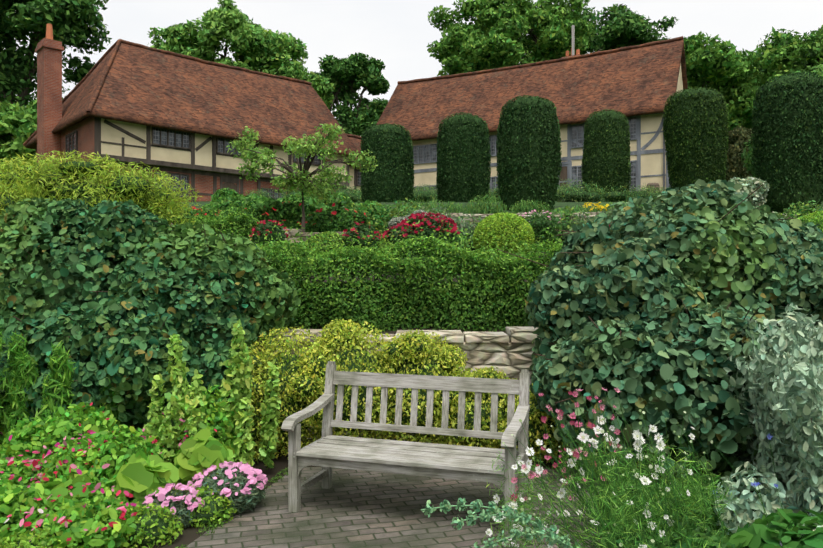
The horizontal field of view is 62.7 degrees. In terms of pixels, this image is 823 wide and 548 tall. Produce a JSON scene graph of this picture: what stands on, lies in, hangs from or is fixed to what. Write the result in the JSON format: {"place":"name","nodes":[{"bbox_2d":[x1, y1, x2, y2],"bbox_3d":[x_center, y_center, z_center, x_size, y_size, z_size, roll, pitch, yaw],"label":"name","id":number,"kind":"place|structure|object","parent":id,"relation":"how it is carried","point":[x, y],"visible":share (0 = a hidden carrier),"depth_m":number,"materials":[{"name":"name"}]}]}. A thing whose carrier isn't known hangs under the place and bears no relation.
{"place":"outdoors","nodes":[
{"label":"outdoors","id":0,"kind":"place"},
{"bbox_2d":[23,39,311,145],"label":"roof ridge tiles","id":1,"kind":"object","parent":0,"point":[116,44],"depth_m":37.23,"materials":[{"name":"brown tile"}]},
{"bbox_2d":[346,166,360,192],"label":"link range","id":2,"kind":"structure","parent":0,"point":[355,173],"depth_m":41.76,"materials":[{"name":"beige paint"}]},
{"bbox_2d":[346,134,360,138],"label":"roof ridge","id":3,"kind":"structure","parent":0,"point":[354,136],"depth_m":44.23,"materials":[{"name":"brown tile"}]},
{"bbox_2d":[2,0,822,117],"label":"sky","id":4,"kind":"structure","parent":0,"point":[398,33],"materials":[{"name":"white"}]},
{"bbox_2d":[116,250,758,547],"bbox_3d":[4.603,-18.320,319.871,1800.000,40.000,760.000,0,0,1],"label":"ground","id":5,"kind":"structure","parent":0,"point":[188,536],"depth_m":5.95,"materials":[{"name":"soil"}]},
{"bbox_2d":[0,99,36,172],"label":"tree","id":6,"kind":"object","parent":5,"relation":"on","point":[18,122],"visible":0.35,"depth_m":42.34,"materials":[{"name":"green plant"}]},
{"bbox_2d":[0,329,125,448],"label":"leafy plants","id":7,"kind":"object","parent":5,"relation":"on","point":[14,407],"visible":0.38,"depth_m":5.55,"materials":[{"name":"green plant"}]},
{"bbox_2d":[0,150,201,228],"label":"shrub","id":8,"kind":"object","parent":5,"relation":"on","point":[46,179],"visible":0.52,"depth_m":10.53,"materials":[{"name":"green plant"}]},
{"bbox_2d":[0,479,236,547],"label":"plant bed edging","id":9,"kind":"object","parent":5,"relation":"on","point":[152,528],"visible":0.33,"depth_m":4.20,"materials":[{"name":"green plant"}]},
{"bbox_2d":[3,509,56,541],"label":"flower petals","id":10,"kind":"object","parent":9,"relation":"on","point":[29,523],"visible":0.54,"depth_m":3.88,"materials":[{"name":"pink plant"}]},
{"bbox_2d":[0,384,237,547],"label":"flowering plants","id":11,"kind":"object","parent":5,"relation":"on","point":[92,444],"visible":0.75,"depth_m":4.69,"materials":[{"name":"green plant"}]},
{"bbox_2d":[11,429,234,511],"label":"big plant leaves","id":12,"kind":"object","parent":5,"relation":"on","point":[141,476],"visible":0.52,"depth_m":4.66,"materials":[{"name":"green plant"}]},
{"bbox_2d":[0,197,300,440],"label":"shrub","id":13,"kind":"object","parent":5,"relation":"on","point":[90,287],"visible":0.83,"depth_m":6.33,"materials":[{"name":"green plant"}]},
{"bbox_2d":[35,24,348,201],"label":"house","id":14,"kind":"structure","parent":5,"relation":"on","point":[205,166],"depth_m":34.24,"materials":[{"name":"beige paint"}]},
{"bbox_2d":[25,43,359,156],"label":"house roof","id":15,"kind":"structure","parent":14,"relation":"attached to","point":[142,86],"depth_m":36.52,"materials":[{"name":"brown tile"}]},
{"bbox_2d":[142,461,267,529],"bbox_3d":[-1.457,1.531,4.719,0.896,0.357,0.539,0,0,-38],"label":"dianthus","id":16,"kind":"object","parent":5,"relation":"on","point":[239,488],"visible":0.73,"depth_m":4.67,"materials":[{"name":"pink plant"}]},
{"bbox_2d":[143,319,280,467],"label":"tall leafy plants","id":17,"kind":"object","parent":5,"relation":"on","point":[236,384],"visible":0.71,"depth_m":5.35,"materials":[{"name":"green plant"}]},
{"bbox_2d":[183,201,260,242],"bbox_3d":[-3.552,-0.777,12.732,1.405,1.175,0.917,0,0,1],"label":"shrub","id":18,"kind":"object","parent":5,"relation":"on","point":[234,224],"visible":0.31,"depth_m":12.42,"materials":[{"name":"green plant"}]},
{"bbox_2d":[111,188,388,232],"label":"shrubs","id":19,"kind":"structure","parent":5,"relation":"on","point":[222,198],"depth_m":15.85,"materials":[{"name":"green plant"}]},
{"bbox_2d":[171,198,369,232],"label":"shrubs","id":20,"kind":"object","parent":5,"relation":"on","point":[287,213],"visible":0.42,"depth_m":14.06,"materials":[{"name":"green plant"}]},
{"bbox_2d":[224,229,351,248],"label":"stone wall","id":21,"kind":"structure","parent":5,"relation":"on","point":[292,232],"depth_m":13.12,"materials":[{"name":"grey stone"}]},
{"bbox_2d":[227,123,377,232],"bbox_3d":[-2.127,-1.626,13.381,2.957,2.615,2.319,0,0,1],"label":"small tree","id":22,"kind":"object","parent":5,"relation":"on","point":[302,175],"visible":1,"depth_m":13.27,"materials":[{"name":"green plant"}]},
{"bbox_2d":[290,60,334,108],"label":"tree","id":23,"kind":"object","parent":5,"relation":"on","point":[322,87],"visible":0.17,"depth_m":74.57,"materials":[{"name":"green plant"}]},
{"bbox_2d":[249,220,380,251],"bbox_3d":[-1.702,-0.613,11.814,2.371,0.715,0.627,0,0,7],"label":"bush","id":24,"kind":"object","parent":5,"relation":"on","point":[264,227],"visible":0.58,"depth_m":11.72,"materials":[{"name":"red plant"}]},
{"bbox_2d":[299,231,351,263],"bbox_3d":[-1.461,-0.299,11.929,1.069,0.914,1.035,0,0,1],"label":"box mound","id":25,"kind":"object","parent":5,"relation":"on","point":[331,235],"visible":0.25,"depth_m":11.62,"materials":[{"name":"green plant"}]},
{"bbox_2d":[323,137,363,167],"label":"link range roof","id":26,"kind":"structure","parent":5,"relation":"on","point":[356,142],"depth_m":43.58,"materials":[{"name":"brown tile"}]},
{"bbox_2d":[314,52,390,135],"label":"tree","id":27,"kind":"object","parent":5,"relation":"on","point":[350,75],"visible":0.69,"depth_m":76.84,"materials":[{"name":"green plant"}]},
{"bbox_2d":[359,236,392,266],"bbox_3d":[-0.613,-0.271,12.112,0.843,0.834,0.834,0,0,1],"label":"box mound","id":28,"kind":"object","parent":5,"relation":"on","point":[383,243],"visible":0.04,"depth_m":11.89,"materials":[{"name":"green plant"}]},
{"bbox_2d":[256,326,541,439],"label":"stone wall","id":29,"kind":"structure","parent":5,"relation":"on","point":[509,352],"depth_m":6.84,"materials":[{"name":"beige stone"}]},
{"bbox_2d":[185,467,622,547],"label":"brick paving","id":30,"kind":"structure","parent":5,"relation":"on","point":[350,508],"depth_m":4.67,"materials":[{"name":"grey brick"}]},
{"bbox_2d":[175,465,579,547],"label":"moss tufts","id":31,"kind":"object","parent":30,"relation":"on","point":[217,524],"visible":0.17,"depth_m":4.82,"materials":[{"name":"green plant"}]},
{"bbox_2d":[281,361,529,536],"bbox_3d":[-0.017,1.184,4.799,1.617,0.984,0.776,0,0,18],"label":"garden bench","id":32,"kind":"object","parent":30,"relation":"on","point":[327,451],"visible":0.96,"depth_m":4.89,"materials":[{"name":"grey wood"}]},
{"bbox_2d":[421,498,580,547],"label":"euphorbia","id":33,"kind":"object","parent":30,"relation":"on","point":[551,536],"visible":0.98,"depth_m":3.47,"materials":[{"name":"green plant"}]},
{"bbox_2d":[248,319,578,462],"bbox_3d":[-0.171,1.049,6.229,3.624,1.252,1.045,0,0,1],"label":"golden shrub","id":34,"kind":"object","parent":5,"relation":"on","point":[301,378],"visible":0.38,"depth_m":6.05,"materials":[{"name":"yellow plant"}]},
{"bbox_2d":[382,212,459,257],"bbox_3d":[0.168,-0.700,12.349,1.475,0.883,1.010,0,0,1],"label":"bush","id":35,"kind":"object","parent":5,"relation":"on","point":[429,224],"visible":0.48,"depth_m":12.12,"materials":[{"name":"red plant"}]},
{"bbox_2d":[212,218,637,331],"bbox_3d":[0.274,0.050,7.776,16.746,1.352,1.004,0,0,1],"label":"hedge","id":36,"kind":"object","parent":5,"relation":"on","point":[415,299],"visible":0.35,"depth_m":7.46,"materials":[{"name":"green plant"}]},
{"bbox_2d":[256,231,636,281],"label":"shrubs","id":37,"kind":"object","parent":5,"relation":"on","point":[459,242],"depth_m":12.87,"materials":[{"name":"green plant"}]},
{"bbox_2d":[388,210,447,228],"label":"santolina plant","id":38,"kind":"object","parent":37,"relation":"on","point":[393,221],"visible":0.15,"depth_m":13.62,"materials":[{"name":"grey plant"}]},
{"bbox_2d":[473,212,534,256],"bbox_3d":[1.810,-0.708,13.277,1.240,1.035,1.230,0,0,1],"label":"box ball","id":39,"kind":"object","parent":5,"relation":"on","point":[507,225],"visible":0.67,"depth_m":12.85,"materials":[{"name":"green plant"}]},
{"bbox_2d":[381,193,654,213],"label":"plants","id":40,"kind":"object","parent":5,"relation":"on","point":[494,209],"visible":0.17,"depth_m":18.19,"materials":[{"name":"green plant"}]},
{"bbox_2d":[496,95,561,210],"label":"yew column","id":41,"kind":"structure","parent":5,"relation":"on","point":[528,156],"depth_m":18.69,"materials":[{"name":"green plant"}]},
{"bbox_2d":[412,25,682,193],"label":"house","id":42,"kind":"structure","parent":5,"relation":"on","point":[648,157],"depth_m":36.97,"materials":[{"name":"beige paint"}]},
{"bbox_2d":[376,39,687,140],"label":"house roof","id":43,"kind":"structure","parent":42,"relation":"attached to","point":[637,81],"depth_m":39.48,"materials":[{"name":"brown tile"}]},
{"bbox_2d":[343,197,822,251],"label":"wall plant","id":44,"kind":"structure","parent":5,"relation":"on","point":[569,223],"depth_m":15.75,"materials":[{"name":"green plant"}]},
{"bbox_2d":[511,388,669,545],"bbox_3d":[1.107,1.165,4.225,1.205,0.988,0.618,0,0,-23],"label":"flowering plant","id":45,"kind":"object","parent":5,"relation":"on","point":[577,456],"visible":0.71,"depth_m":4.14,"materials":[{"name":"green plant"}]},
{"bbox_2d":[390,212,808,230],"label":"stone wall","id":46,"kind":"structure","parent":5,"relation":"on","point":[482,217],"depth_m":17.04,"materials":[{"name":"grey stone"}]},
{"bbox_2d":[485,415,721,547],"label":"white flowers","id":47,"kind":"object","parent":5,"relation":"on","point":[637,437],"visible":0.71,"depth_m":3.83,"materials":[{"name":"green plant"}]},
{"bbox_2d":[481,437,738,547],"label":"feathery plant","id":48,"kind":"object","parent":5,"relation":"on","point":[676,494],"visible":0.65,"depth_m":3.79,"materials":[{"name":"green plant"}]},
{"bbox_2d":[503,409,742,547],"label":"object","id":49,"kind":"object","parent":5,"relation":"on","point":[637,476],"visible":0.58,"depth_m":3.78,"materials":[{"name":"green plant"}]},
{"bbox_2d":[497,179,822,485],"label":"shrub","id":50,"kind":"object","parent":5,"relation":"on","point":[663,304],"visible":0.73,"depth_m":5.55,"materials":[{"name":"green plant"}]},
{"bbox_2d":[595,475,746,547],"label":"plant bed","id":51,"kind":"object","parent":5,"relation":"on","point":[700,534],"visible":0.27,"depth_m":4.02,"materials":[{"name":"green plant"}]},
{"bbox_2d":[728,176,769,209],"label":"shrub","id":52,"kind":"object","parent":5,"relation":"on","point":[751,184],"visible":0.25,"depth_m":16.42,"materials":[{"name":"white plant"}]},
{"bbox_2d":[713,433,791,538],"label":"blue cornflowers","id":53,"kind":"object","parent":5,"relation":"on","point":[769,437],"visible":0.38,"depth_m":3.77,"materials":[{"name":"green plant"}]},
{"bbox_2d":[714,461,822,537],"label":"silver-leaved plant","id":54,"kind":"object","parent":5,"relation":"on","point":[746,506],"visible":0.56,"depth_m":3.92,"materials":[{"name":"plant"}]},
{"bbox_2d":[723,303,822,510],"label":"silver shrub","id":55,"kind":"object","parent":5,"relation":"on","point":[787,413],"visible":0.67,"depth_m":4.34,"materials":[{"name":"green plant"}]},
{"bbox_2d":[728,508,822,547],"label":"broad leaves","id":56,"kind":"object","parent":5,"relation":"on","point":[758,533],"visible":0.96,"depth_m":3.51,"materials":[{"name":"green plant"}]},
{"bbox_2d":[780,204,822,231],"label":"hedge","id":57,"kind":"object","parent":5,"relation":"on","point":[819,220],"visible":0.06,"depth_m":11.53,"materials":[{"name":"green plant"}]},
{"bbox_2d":[800,210,822,226],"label":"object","id":58,"kind":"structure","parent":5,"relation":"on","point":[817,213],"depth_m":12.68,"materials":[{"name":"green plant"}]},
{"bbox_2d":[180,200,822,213],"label":"lawn","id":59,"kind":"structure","parent":0,"point":[561,205],"depth_m":21.09,"materials":[{"name":"green plant"}]},
{"bbox_2d":[0,0,112,135],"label":"oak tree","id":60,"kind":"object","parent":59,"relation":"on","point":[70,21],"visible":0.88,"depth_m":53.69,"materials":[{"name":"green plant"}]},
{"bbox_2d":[147,0,307,80],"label":"tree","id":61,"kind":"object","parent":59,"relation":"on","point":[256,47],"visible":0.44,"depth_m":63.81,"materials":[{"name":"green plant"}]},
{"bbox_2d":[360,123,414,201],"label":"yew column","id":62,"kind":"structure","parent":59,"relation":"on","point":[390,177],"depth_m":23.19,"materials":[{"name":"green plant"}]},
{"bbox_2d":[242,177,669,201],"bbox_3d":[2.420,-3.620,32.090,19.216,2.856,14.072,0,0,30],"label":"house border plant","id":63,"kind":"object","parent":59,"relation":"on","point":[574,193],"visible":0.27,"depth_m":24.83,"materials":[{"name":"green plant"}]},
{"bbox_2d":[436,112,490,201],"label":"yew column","id":64,"kind":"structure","parent":59,"relation":"on","point":[463,162],"depth_m":23.10,"materials":[{"name":"green plant"}]},
{"bbox_2d":[427,0,595,75],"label":"oak tree","id":65,"kind":"object","parent":59,"relation":"on","point":[495,35],"visible":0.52,"depth_m":67.59,"materials":[{"name":"green plant"}]},
{"bbox_2d":[581,109,631,201],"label":"yew column","id":66,"kind":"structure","parent":59,"relation":"on","point":[606,155],"depth_m":25.21,"materials":[{"name":"green plant"}]},
{"bbox_2d":[575,4,677,54],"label":"oak tree","id":67,"kind":"object","parent":59,"relation":"on","point":[620,26],"visible":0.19,"depth_m":72.95,"materials":[{"name":"green plant"}]},
{"bbox_2d":[663,86,728,191],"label":"yew column","id":68,"kind":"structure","parent":59,"relation":"on","point":[695,125],"depth_m":21.04,"materials":[{"name":"green plant"}]},
{"bbox_2d":[724,125,753,181],"bbox_3d":[14.507,-4.975,29.751,1.774,3.127,1.904,0,0,1],"label":"conifer shrub","id":69,"kind":"object","parent":59,"relation":"on","point":[738,137],"visible":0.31,"depth_m":29.20,"materials":[{"name":"green plant"}]},
{"bbox_2d":[684,31,798,130],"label":"tree","id":70,"kind":"object","parent":59,"relation":"on","point":[733,77],"visible":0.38,"depth_m":59.42,"materials":[{"name":"green plant"}]},
{"bbox_2d":[739,28,822,128],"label":"tree","id":71,"kind":"object","parent":59,"relation":"on","point":[748,125],"visible":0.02,"depth_m":63.36,"materials":[{"name":"green plant"}]},
{"bbox_2d":[741,64,822,201],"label":"tree","id":72,"kind":"object","parent":59,"relation":"on","point":[748,164],"visible":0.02,"depth_m":24.78,"materials":[{"name":"green plant"}]},
{"bbox_2d":[751,71,822,213],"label":"yew column","id":73,"kind":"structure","parent":59,"relation":"on","point":[787,133],"depth_m":17.55,"materials":[{"name":"green plant"}]},
{"bbox_2d":[753,25,822,81],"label":"tree","id":74,"kind":"object","parent":59,"relation":"on","point":[812,56],"visible":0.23,"depth_m":57.06,"materials":[{"name":"green plant"}]},
{"bbox_2d":[397,36,683,83],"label":"roof ridge","id":75,"kind":"structure","parent":0,"point":[552,61],"depth_m":41.30,"materials":[{"name":"brown tile"}]},
{"bbox_2d":[647,183,659,191],"bbox_3d":[12.372,-4.192,34.593,0.696,0.900,0.696,0,0,1],"label":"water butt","id":76,"kind":"object","parent":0,"point":[655,185],"visible":0.31,"depth_m":34.33,"materials":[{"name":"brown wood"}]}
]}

